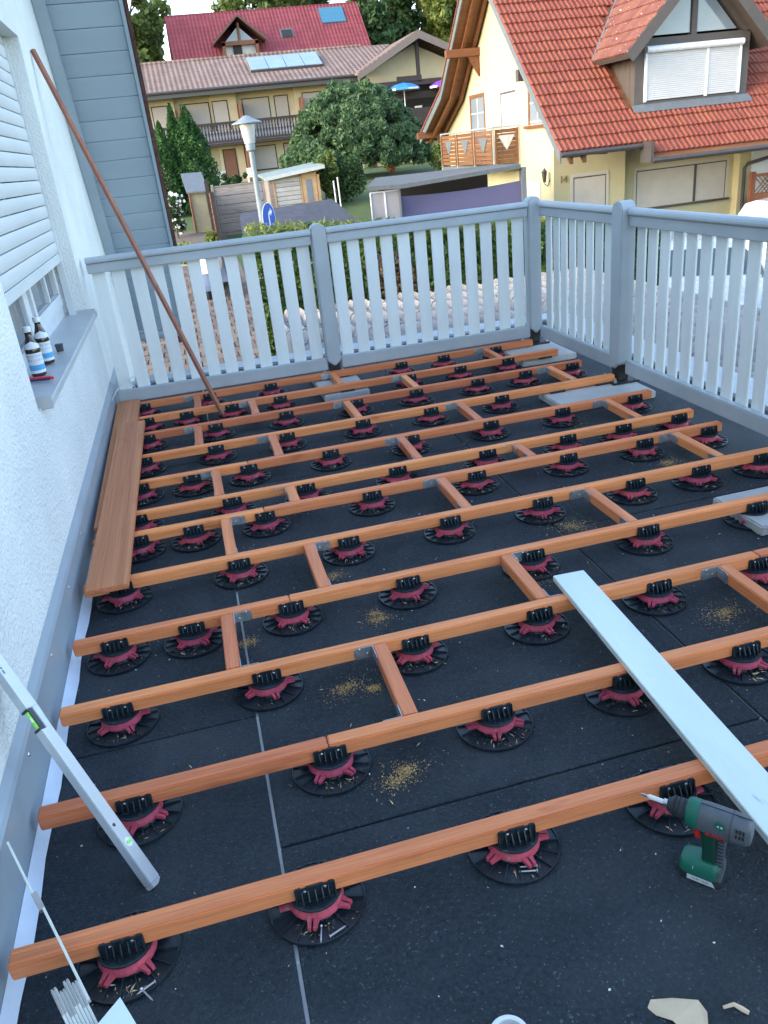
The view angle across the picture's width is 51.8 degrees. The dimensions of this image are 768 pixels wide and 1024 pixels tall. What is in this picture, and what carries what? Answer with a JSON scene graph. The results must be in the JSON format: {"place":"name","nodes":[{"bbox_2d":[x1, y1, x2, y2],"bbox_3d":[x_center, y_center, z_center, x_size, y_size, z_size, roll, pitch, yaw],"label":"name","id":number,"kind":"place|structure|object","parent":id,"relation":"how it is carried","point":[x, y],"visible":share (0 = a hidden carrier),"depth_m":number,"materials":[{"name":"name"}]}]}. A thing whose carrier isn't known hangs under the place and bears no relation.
{"place":"outdoors","nodes":[
{"label":"outdoors","id":0,"kind":"place"},
{"bbox_2d":[139,231,271,374],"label":"yard paving","id":1,"kind":"structure","parent":0,"point":[193,237],"depth_m":16.24,"materials":[{"name":"stone"}]},
{"bbox_2d":[232,115,263,234],"bbox_3d":[-1.992,-4.577,13.202,0.480,3.672,0.480,-11,25,-11],"label":"street lamp","id":2,"kind":"object","parent":1,"relation":"on","point":[246,123],"visible":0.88,"depth_m":12.55,"materials":[{"name":"metal"}]},
{"bbox_2d":[127,0,422,60],"label":"sky","id":3,"kind":"structure","parent":0,"point":[178,7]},
{"bbox_2d":[174,161,441,311],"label":"ground","id":4,"kind":"structure","parent":0,"point":[358,207],"depth_m":31.83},
{"bbox_2d":[0,0,181,1023],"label":"house","id":5,"kind":"structure","parent":4,"relation":"on","point":[59,222],"depth_m":3.78,"materials":[{"name":"paint"}]},
{"bbox_2d":[0,36,97,409],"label":"window","id":6,"kind":"structure","parent":5,"relation":"in","point":[29,246],"depth_m":3.88,"materials":[{"name":"plastic"}]},
{"bbox_2d":[30,49,224,414],"bbox_3d":[-1.498,-1.615,4.701,0.944,2.106,0.024,9,29,30],"label":"leaning batten","id":7,"kind":"object","parent":5,"relation":"attached to","point":[59,101],"visible":1,"depth_m":4.68,"materials":[{"name":"brown wood"}]},
{"bbox_2d":[130,0,171,61],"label":"deciduous tree","id":8,"kind":"object","parent":4,"relation":"on","point":[148,22],"visible":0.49,"depth_m":68.80,"materials":[{"name":"green plant"}]},
{"bbox_2d":[155,120,187,215],"bbox_3d":[-8.194,-12.921,29.910,1.128,3.454,1.098,8,28,29],"label":"cypress","id":9,"kind":"object","parent":4,"relation":"on","point":[167,157],"visible":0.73,"depth_m":29.62,"materials":[{"name":"green plant"}]},
{"bbox_2d":[171,105,220,213],"bbox_3d":[-7.247,-13.386,30.189,1.878,3.866,1.860,-11,25,-11],"label":"cypress","id":10,"kind":"object","parent":4,"relation":"on","point":[189,134],"visible":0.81,"depth_m":29.69,"materials":[{"name":"green plant"}]},
{"bbox_2d":[181,172,211,232],"bbox_3d":[-6.452,-10.695,27.477,0.780,2.030,1.500,-11,25,-11],"label":"bin hut","id":11,"kind":"object","parent":4,"relation":"on","point":[194,185],"visible":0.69,"depth_m":27.11,"materials":[{"name":"beige wood"}]},
{"bbox_2d":[210,181,266,235],"bbox_3d":[-4.745,-10.075,26.360,1.750,1.700,0.120,-11,25,-11],"label":"plank screen","id":12,"kind":"object","parent":4,"relation":"on","point":[232,201],"visible":0.63,"depth_m":26.23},
{"bbox_2d":[164,1,370,59],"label":"red roofed house","id":13,"kind":"structure","parent":4,"relation":"on","point":[214,34],"depth_m":65.59,"materials":[{"name":"tile"}]},
{"bbox_2d":[257,162,324,207],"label":"wooden shed","id":14,"kind":"structure","parent":4,"relation":"on","point":[310,185],"depth_m":29.30,"materials":[{"name":"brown wood"}]},
{"bbox_2d":[140,30,448,188],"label":"hotel","id":15,"kind":"structure","parent":4,"relation":"on","point":[219,96],"depth_m":48.91,"materials":[{"name":"tile"}]},
{"bbox_2d":[239,199,358,286],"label":"felt roofed shed","id":16,"kind":"structure","parent":4,"relation":"on","point":[330,210],"depth_m":19.55,"materials":[{"name":"grey wood"}]},
{"bbox_2d":[319,149,367,202],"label":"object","id":17,"kind":"object","parent":4,"relation":"on","point":[352,181],"visible":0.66,"depth_m":30.57,"materials":[{"name":"green plant"}]},
{"bbox_2d":[277,79,435,177],"bbox_3d":[-1.438,-18.734,38.769,7.902,4.605,7.207,-11,25,-11],"label":"round tree","id":18,"kind":"object","parent":4,"relation":"on","point":[367,122],"visible":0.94,"depth_m":36.83,"materials":[{"name":"green plant"}]},
{"bbox_2d":[345,0,419,44],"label":"deciduous tree","id":19,"kind":"object","parent":4,"relation":"on","point":[389,22],"visible":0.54,"depth_m":68.86,"materials":[{"name":"green plant"}]},
{"bbox_2d":[417,0,457,42],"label":"deciduous tree","id":20,"kind":"object","parent":4,"relation":"on","point":[439,14],"visible":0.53,"depth_m":69.03,"materials":[{"name":"green plant"}]},
{"bbox_2d":[368,164,526,259],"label":"grey pavilion","id":21,"kind":"structure","parent":4,"relation":"on","point":[405,195],"depth_m":20.73,"materials":[{"name":"metal"}]},
{"bbox_2d":[242,214,660,355],"bbox_3d":[0.946,-2.644,9.815,5.080,2.414,1.177,-11,25,-11],"label":"hedge","id":22,"kind":"object","parent":4,"relation":"on","point":[286,227],"visible":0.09,"depth_m":9.05,"materials":[{"name":"green plant"}]},
{"bbox_2d":[283,267,767,382],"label":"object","id":23,"kind":"structure","parent":4,"relation":"on","point":[401,315],"depth_m":7.49,"materials":[{"name":"tile"}]},
{"bbox_2d":[417,0,767,218],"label":"yellow house","id":24,"kind":"structure","parent":4,"relation":"on","point":[657,104],"depth_m":22.28,"materials":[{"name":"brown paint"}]},
{"bbox_2d":[570,170,608,204],"bbox_3d":[6.143,-9.507,23.631,1.240,1.170,0.013,-11,25,-11],"label":"window","id":25,"kind":"structure","parent":24,"relation":"in","point":[591,187],"depth_m":23.56,"materials":[{"name":"brown paint"}]},
{"bbox_2d":[633,157,729,208],"bbox_3d":[9.225,-10.145,24.479,3.300,1.240,0.118,-11,25,-11],"label":"window","id":26,"kind":"structure","parent":24,"relation":"in","point":[666,184],"depth_m":24.52,"materials":[{"name":"brown paint"}]},
{"bbox_2d":[17,312,767,1023],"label":"terrace floor","id":27,"kind":"structure","parent":0,"point":[579,930],"depth_m":1.97,"materials":[{"name":"rubber"}]},
{"bbox_2d":[6,841,97,1023],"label":"folding rule","id":28,"kind":"object","parent":27,"relation":"on","point":[80,992],"visible":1,"depth_m":1.47,"materials":[{"name":"white wood"}]},
{"bbox_2d":[0,653,159,890],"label":"spirit level","id":29,"kind":"object","parent":27,"relation":"on","point":[88,792],"visible":1,"depth_m":1.82,"materials":[{"name":"metal"}]},
{"bbox_2d":[87,638,150,676],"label":"deck pedestal","id":30,"kind":"object","parent":27,"relation":"on","point":[115,657],"visible":0.88,"depth_m":2.58,"materials":[{"name":"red plastic"}]},
{"bbox_2d":[86,692,159,747],"bbox_3d":[-0.766,0.582,2.299,0.207,0.085,0.207,-11,25,-11],"label":"deck pedestal","id":31,"kind":"object","parent":27,"relation":"on","point":[122,720],"visible":0.75,"depth_m":2.26,"materials":[{"name":"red plastic"}]},
{"bbox_2d":[97,581,152,614],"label":"deck pedestal","id":32,"kind":"object","parent":27,"relation":"on","point":[124,600],"visible":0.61,"depth_m":2.94,"materials":[{"name":"red plastic"}]},
{"bbox_2d":[77,910,180,1005],"bbox_3d":[-0.525,0.875,1.605,0.207,0.085,0.207,-11,25,-11],"label":"deck pedestal","id":33,"kind":"object","parent":27,"relation":"on","point":[121,964],"visible":0.68,"depth_m":1.57,"materials":[{"name":"black plastic"}]},
{"bbox_2d":[7,740,767,979],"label":"joist","id":34,"kind":"object","parent":33,"relation":"on","point":[150,926],"visible":0.91,"depth_m":1.67,"materials":[{"name":"brown wood"}]},
{"bbox_2d":[97,779,181,847],"bbox_3d":[-0.611,0.722,1.958,0.206,0.085,0.206,-11,25,-11],"label":"deck pedestal","id":35,"kind":"object","parent":27,"relation":"on","point":[138,816],"visible":0.66,"depth_m":1.92,"materials":[{"name":"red plastic"}]},
{"bbox_2d":[37,737,327,830],"bbox_3d":[-0.486,0.672,1.970,0.709,0.042,0.045,-11,25,-11],"label":"joist","id":36,"kind":"object","parent":35,"relation":"on","point":[62,813],"visible":0.94,"depth_m":1.96,"materials":[{"name":"brown wood"}]},
{"bbox_2d":[135,514,163,530],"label":"deck pedestal","id":37,"kind":"object","parent":27,"relation":"on","point":[142,522],"visible":0.42,"depth_m":3.51,"materials":[{"name":"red plastic"}]},
{"bbox_2d":[136,408,693,520],"bbox_3d":[0.155,-0.227,3.766,2.931,0.042,0.046,-11,25,-11],"label":"joist","id":38,"kind":"object","parent":37,"relation":"on","point":[345,477],"visible":0.81,"depth_m":3.74,"materials":[{"name":"brown wood"}]},
{"bbox_2d":[94,399,139,531],"bbox_3d":[-1.419,-0.329,4.287,0.154,0.021,2.069,-11,25,-11],"label":"deck board","id":39,"kind":"object","parent":38,"relation":"on","point":[127,411],"visible":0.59,"depth_m":4.75,"materials":[{"name":"brown wood"}]},
{"bbox_2d":[85,420,144,596],"bbox_3d":[-1.234,-0.120,3.737,0.158,0.021,2.089,-11,25,-11],"label":"deck board","id":40,"kind":"object","parent":39,"relation":"on","point":[110,566],"visible":1,"depth_m":3.37,"materials":[{"name":"brown wood"}]},
{"bbox_2d":[140,457,166,478],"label":"deck pedestal","id":41,"kind":"object","parent":27,"relation":"on","point":[149,467],"visible":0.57,"depth_m":4.21,"materials":[{"name":"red plastic"}]},
{"bbox_2d":[142,373,614,461],"bbox_3d":[-0.041,-0.527,4.465,2.928,0.042,0.045,-11,25,-11],"label":"joist","id":42,"kind":"object","parent":41,"relation":"on","point":[350,423],"visible":0.84,"depth_m":4.45,"materials":[{"name":"brown wood"}]},
{"bbox_2d":[142,434,167,453],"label":"deck pedestal","id":43,"kind":"object","parent":27,"relation":"on","point":[152,444],"visible":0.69,"depth_m":4.57,"materials":[{"name":"red plastic"}]},
{"bbox_2d":[144,359,581,438],"bbox_3d":[-0.145,-0.681,4.823,2.920,0.042,0.046,-11,25,-11],"label":"joist","id":44,"kind":"object","parent":43,"relation":"on","point":[305,409],"visible":0.83,"depth_m":4.81,"materials":[{"name":"brown wood"}]},
{"bbox_2d":[164,621,222,658],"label":"deck pedestal","id":45,"kind":"object","parent":27,"relation":"on","point":[191,637],"visible":0.78,"depth_m":2.63,"materials":[{"name":"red plastic"}]},
{"bbox_2d":[72,595,289,656],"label":"joist","id":46,"kind":"object","parent":45,"relation":"on","point":[149,632],"visible":0.86,"depth_m":2.62,"materials":[{"name":"brown wood"}]},
{"bbox_2d":[172,524,220,552],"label":"deck pedestal","id":47,"kind":"object","parent":27,"relation":"on","point":[194,536],"visible":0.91,"depth_m":3.35,"materials":[{"name":"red plastic"}]},
{"bbox_2d":[93,507,263,547],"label":"joist","id":48,"kind":"object","parent":47,"relation":"on","point":[172,530],"visible":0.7,"depth_m":3.35,"materials":[{"name":"brown wood"}]},
{"bbox_2d":[214,557,267,589],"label":"deck pedestal","id":49,"kind":"object","parent":27,"relation":"on","point":[236,573],"visible":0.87,"depth_m":3.02,"materials":[{"name":"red plastic"}]},
{"bbox_2d":[230,462,270,486],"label":"deck pedestal","id":50,"kind":"object","parent":27,"relation":"on","point":[248,474],"visible":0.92,"depth_m":3.95,"materials":[{"name":"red plastic"}]},
{"bbox_2d":[139,461,247,488],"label":"joist","id":51,"kind":"object","parent":50,"relation":"on","point":[177,478],"visible":0.56,"depth_m":3.90,"materials":[{"name":"brown wood"}]},
{"bbox_2d":[243,508,290,537],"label":"deck pedestal","id":52,"kind":"object","parent":27,"relation":"on","point":[264,523],"visible":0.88,"depth_m":3.40,"materials":[{"name":"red plastic"}]},
{"bbox_2d":[235,659,302,711],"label":"deck pedestal","id":53,"kind":"object","parent":27,"relation":"on","point":[266,687],"visible":0.74,"depth_m":2.34,"materials":[{"name":"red plastic"}]},
{"bbox_2d":[220,610,257,669],"bbox_3d":[-0.457,0.417,2.518,0.105,0.041,0.321,-11,25,-11],"label":"crosspiece","id":54,"kind":"object","parent":53,"relation":"on","point":[230,643],"visible":0.77,"depth_m":2.52,"materials":[{"name":"brown wood"}]},
{"bbox_2d":[263,595,322,636],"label":"deck pedestal","id":55,"kind":"object","parent":27,"relation":"on","point":[297,615],"visible":0.84,"depth_m":2.69,"materials":[{"name":"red plastic"}]},
{"bbox_2d":[269,860,364,946],"bbox_3d":[-0.146,0.800,1.677,0.206,0.085,0.206,-11,25,-11],"label":"deck pedestal","id":56,"kind":"object","parent":27,"relation":"on","point":[312,907],"visible":0.66,"depth_m":1.64,"materials":[{"name":"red plastic"}]},
{"bbox_2d":[292,732,370,796],"bbox_3d":[-0.141,0.628,2.047,0.207,0.085,0.207,-11,25,-11],"label":"deck pedestal","id":57,"kind":"object","parent":27,"relation":"on","point":[334,767],"visible":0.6,"depth_m":2.01,"materials":[{"name":"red plastic"}]},
{"bbox_2d":[312,374,369,401],"bbox_3d":[-0.308,-0.866,5.381,0.300,0.042,0.600,-11,25,-11],"label":"concrete slab","id":58,"kind":"object","parent":27,"relation":"on","point":[344,395],"depth_m":5.13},
{"bbox_2d":[309,223,349,379],"bbox_3d":[-0.388,-1.408,5.317,0.170,1.007,0.170,-11,25,-11],"label":"fence post","id":59,"kind":"object","parent":58,"relation":"on","point":[321,265],"visible":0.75,"depth_m":5.26,"materials":[{"name":"paint"}]},
{"bbox_2d":[84,229,327,401],"bbox_3d":[-1.112,-1.272,5.167,1.405,0.922,0.069,-11,25,-11],"label":"slatted fence","id":60,"kind":"object","parent":59,"relation":"attached to","point":[193,255],"visible":0.96,"depth_m":5.17,"materials":[{"name":"paint"}]},
{"bbox_2d":[325,202,529,366],"bbox_3d":[0.337,-1.559,5.441,1.400,0.922,0.069,-11,25,-11],"label":"slatted fence","id":61,"kind":"object","parent":59,"relation":"attached to","point":[416,225],"visible":0.97,"depth_m":5.45,"materials":[{"name":"paint"}]},
{"bbox_2d":[140,339,532,407],"bbox_3d":[-0.330,-0.951,5.454,2.899,0.042,0.045,-11,25,-11],"label":"joist","id":62,"kind":"object","parent":58,"relation":"on","point":[317,376],"visible":0.85,"depth_m":5.44,"materials":[{"name":"brown wood"}]},
{"bbox_2d":[323,535,374,565],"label":"deck pedestal","id":63,"kind":"object","parent":27,"relation":"on","point":[351,549],"visible":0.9,"depth_m":3.10,"materials":[{"name":"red plastic"}]},
{"bbox_2d":[349,490,394,516],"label":"deck pedestal","id":64,"kind":"object","parent":27,"relation":"on","point":[370,503],"visible":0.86,"depth_m":3.49,"materials":[{"name":"red plastic"}]},
{"bbox_2d":[379,575,436,609],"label":"deck pedestal","id":65,"kind":"object","parent":27,"relation":"on","point":[409,590],"visible":0.84,"depth_m":2.77,"materials":[{"name":"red plastic"}]},
{"bbox_2d":[394,374,424,389],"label":"deck pedestal","id":66,"kind":"object","parent":27,"relation":"on","point":[399,385],"visible":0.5,"depth_m":5.20,"materials":[{"name":"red plastic"}]},
{"bbox_2d":[231,348,557,407],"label":"joist","id":67,"kind":"object","parent":66,"relation":"on","point":[387,379],"visible":0.96,"depth_m":5.17,"materials":[{"name":"brown wood"}]},
{"bbox_2d":[391,626,447,675],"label":"deck pedestal","id":68,"kind":"object","parent":27,"relation":"on","point":[418,651],"visible":0.66,"depth_m":2.42,"materials":[{"name":"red plastic"}]},
{"bbox_2d":[59,551,758,726],"bbox_3d":[0.165,0.372,2.463,2.252,0.042,0.045,-11,25,-11],"label":"joist","id":69,"kind":"object","parent":68,"relation":"on","point":[208,684],"visible":0.88,"depth_m":2.40,"materials":[{"name":"brown wood"}]},
{"bbox_2d":[354,643,417,721],"bbox_3d":[0.001,0.490,2.248,0.105,0.041,0.351,-11,25,-11],"label":"crosspiece","id":70,"kind":"object","parent":69,"relation":"attached to","point":[404,704],"visible":0.79,"depth_m":2.25,"materials":[{"name":"brown wood"}]},
{"bbox_2d":[553,570,767,843],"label":"screed board","id":71,"kind":"object","parent":69,"relation":"on","point":[737,771],"visible":1,"depth_m":1.99,"materials":[{"name":"metal"}]},
{"bbox_2d":[97,374,765,993],"bbox_3d":[0.266,-0.009,3.425,2.902,0.015,4.558,-11,25,-11],"label":"sawdust","id":72,"kind":"object","parent":27,"relation":"on","point":[397,780],"visible":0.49,"depth_m":2.48},
{"bbox_2d":[424,515,474,544],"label":"deck pedestal","id":73,"kind":"object","parent":27,"relation":"on","point":[452,529],"visible":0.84,"depth_m":3.17,"materials":[{"name":"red plastic"}]},
{"bbox_2d":[83,447,767,597],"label":"joist","id":74,"kind":"object","parent":73,"relation":"on","point":[187,570],"visible":0.88,"depth_m":3.17,"materials":[{"name":"brown wood"}]},
{"bbox_2d":[456,693,532,751],"bbox_3d":[0.295,0.542,2.130,0.206,0.085,0.206,-11,25,-11],"label":"deck pedestal","id":75,"kind":"object","parent":27,"relation":"on","point":[496,725],"visible":0.73,"depth_m":2.09,"materials":[{"name":"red plastic"}]},
{"bbox_2d":[467,806,559,885],"bbox_3d":[0.286,0.714,1.758,0.207,0.085,0.207,-11,25,-11],"label":"deck pedestal","id":76,"kind":"object","parent":27,"relation":"on","point":[517,847],"visible":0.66,"depth_m":1.72,"materials":[{"name":"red plastic"}]},
{"bbox_2d":[502,548,559,581],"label":"deck pedestal","id":77,"kind":"object","parent":27,"relation":"on","point":[535,563],"visible":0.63,"depth_m":2.85,"materials":[{"name":"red plastic"}]},
{"bbox_2d":[504,600,569,645],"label":"deck pedestal","id":78,"kind":"object","parent":27,"relation":"on","point":[536,625],"visible":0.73,"depth_m":2.50,"materials":[{"name":"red plastic"}]},
{"bbox_2d":[501,551,563,600],"bbox_3d":[0.505,0.227,2.699,0.106,0.041,0.321,-11,25,-11],"label":"crosspiece","id":79,"kind":"object","parent":78,"relation":"on","point":[524,580],"visible":0.69,"depth_m":2.69,"materials":[{"name":"brown wood"}]},
{"bbox_2d":[502,338,575,366],"bbox_3d":[1.070,-1.141,5.646,0.400,0.042,0.530,-11,25,-11],"label":"concrete slab","id":80,"kind":"object","parent":27,"relation":"on","point":[564,353],"depth_m":5.50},
{"bbox_2d":[521,196,549,345],"bbox_3d":[1.056,-1.699,5.604,0.170,1.004,0.170,-11,25,-11],"label":"fence post","id":81,"kind":"object","parent":80,"relation":"on","point":[532,252],"visible":0.81,"depth_m":5.56,"materials":[{"name":"paint"}]},
{"bbox_2d":[515,496,565,524],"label":"deck pedestal","id":82,"kind":"object","parent":27,"relation":"on","point":[542,509],"visible":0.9,"depth_m":3.25,"materials":[{"name":"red plastic"}]},
{"bbox_2d":[539,382,655,412],"bbox_3d":[1.236,-0.684,4.615,0.570,0.042,0.340,-11,25,-11],"label":"concrete slab","id":83,"kind":"object","parent":27,"relation":"on","point":[580,394],"depth_m":4.59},
{"bbox_2d":[604,200,639,385],"bbox_3d":[1.366,-1.249,4.544,0.170,1.012,0.170,-11,25,-11],"label":"fence post","id":84,"kind":"object","parent":83,"relation":"on","point":[622,279],"visible":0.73,"depth_m":4.50,"materials":[{"name":"paint"}]},
{"bbox_2d":[537,200,612,367],"bbox_3d":[1.237,-1.487,5.069,0.069,0.922,1.055,-11,25,-11],"label":"slatted fence","id":85,"kind":"object","parent":84,"relation":"attached to","point":[599,215],"visible":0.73,"depth_m":5.07,"materials":[{"name":"paint"}]},
{"bbox_2d":[625,207,767,436],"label":"slatted fence","id":86,"kind":"object","parent":84,"relation":"attached to","point":[740,230],"visible":1,"depth_m":3.89,"materials":[{"name":"paint"}]},
{"bbox_2d":[584,663,655,716],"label":"deck pedestal","id":87,"kind":"object","parent":27,"relation":"on","point":[625,694],"visible":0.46,"depth_m":2.16,"materials":[{"name":"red plastic"}]},
{"bbox_2d":[607,478,657,505],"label":"deck pedestal","id":88,"kind":"object","parent":27,"relation":"on","point":[633,492],"visible":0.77,"depth_m":3.32,"materials":[{"name":"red plastic"}]},
{"bbox_2d":[621,394,651,413],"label":"deck pedestal","id":89,"kind":"object","parent":27,"relation":"on","point":[636,404],"visible":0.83,"depth_m":4.34,"materials":[{"name":"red plastic"}]},
{"bbox_2d":[248,389,651,468],"bbox_3d":[0.396,-0.444,4.179,2.232,0.042,0.044,-11,25,-11],"label":"joist","id":90,"kind":"object","parent":89,"relation":"on","point":[306,455],"visible":0.93,"depth_m":4.14,"materials":[{"name":"brown wood"}]},
{"bbox_2d":[619,438,663,461],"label":"deck pedestal","id":91,"kind":"object","parent":27,"relation":"on","point":[645,448],"visible":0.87,"depth_m":3.73,"materials":[{"name":"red plastic"}]},
{"bbox_2d":[264,420,721,516],"bbox_3d":[0.554,-0.207,3.626,2.219,0.042,0.046,-11,25,-11],"label":"joist","id":92,"kind":"object","parent":91,"relation":"on","point":[319,502],"visible":0.92,"depth_m":3.59,"materials":[{"name":"brown wood"}]},
{"bbox_2d":[616,523,672,555],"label":"deck pedestal","id":93,"kind":"object","parent":27,"relation":"on","point":[653,538],"visible":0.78,"depth_m":2.93,"materials":[{"name":"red plastic"}]},
{"bbox_2d":[570,487,636,523],"bbox_3d":[0.863,-0.009,3.125,0.107,0.041,0.355,-11,25,-11],"label":"crosspiece","id":94,"kind":"object","parent":93,"relation":"on","point":[607,506],"visible":0.73,"depth_m":3.14,"materials":[{"name":"brown wood"}]},
{"bbox_2d":[622,573,686,616],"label":"deck pedestal","id":95,"kind":"object","parent":27,"relation":"on","point":[657,598],"visible":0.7,"depth_m":2.58,"materials":[{"name":"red plastic"}]},
{"bbox_2d":[626,763,716,836],"bbox_3d":[0.662,0.640,1.830,0.207,0.085,0.207,-11,25,-11],"label":"deck pedestal","id":96,"kind":"object","parent":27,"relation":"on","point":[655,816],"visible":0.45,"depth_m":1.79,"materials":[{"name":"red plastic"}]},
{"bbox_2d":[648,998,707,1023],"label":"torn cardboard","id":97,"kind":"object","parent":27,"relation":"on","point":[682,1011],"visible":1,"depth_m":1.41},
{"bbox_2d":[640,793,754,888],"bbox_3d":[0.639,0.670,1.639,0.224,0.194,0.056,11,30,33],"label":"cordless drill","id":98,"kind":"object","parent":27,"relation":"on","point":[716,827],"visible":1,"depth_m":1.60,"materials":[{"name":"plastic"}]},
{"bbox_2d":[672,464,722,491],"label":"deck pedestal","id":99,"kind":"object","parent":27,"relation":"on","point":[703,476],"visible":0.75,"depth_m":3.38,"materials":[{"name":"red plastic"}]},
{"bbox_2d":[702,633,767,685],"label":"deck pedestal","id":100,"kind":"object","parent":27,"relation":"on","point":[742,664],"visible":0.67,"depth_m":2.23,"materials":[{"name":"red plastic"}]},
{"bbox_2d":[713,486,767,535],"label":"concrete slab","id":101,"kind":"object","parent":27,"relation":"on","point":[758,525],"depth_m":3.04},
{"bbox_2d":[289,493,767,607],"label":"joist","id":102,"kind":"object","parent":101,"relation":"on","point":[327,594],"visible":0.91,"depth_m":2.86,"materials":[{"name":"brown wood"}]},
{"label":"deck pedestal","id":103,"kind":"object","parent":27,"relation":"on","visible":0},
{"bbox_2d":[327,626,767,752],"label":"joist","id":104,"kind":"object","parent":103,"relation":"on","point":[396,729],"visible":0.92,"depth_m":2.12,"materials":[{"name":"brown wood"}]},
{"bbox_2d":[700,564,767,613],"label":"crosspiece","id":105,"kind":"object","parent":104,"relation":"attached to","point":[744,586],"visible":1,"depth_m":2.52,"materials":[{"name":"brown wood"}]},
{"bbox_2d":[669,233,763,307],"bbox_3d":[5.775,-4.090,13.969,2.140,1.460,4.327,5,27,24],"label":"car","id":106,"kind":"object","parent":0,"point":[728,273],"visible":0.05,"depth_m":12.96,"materials":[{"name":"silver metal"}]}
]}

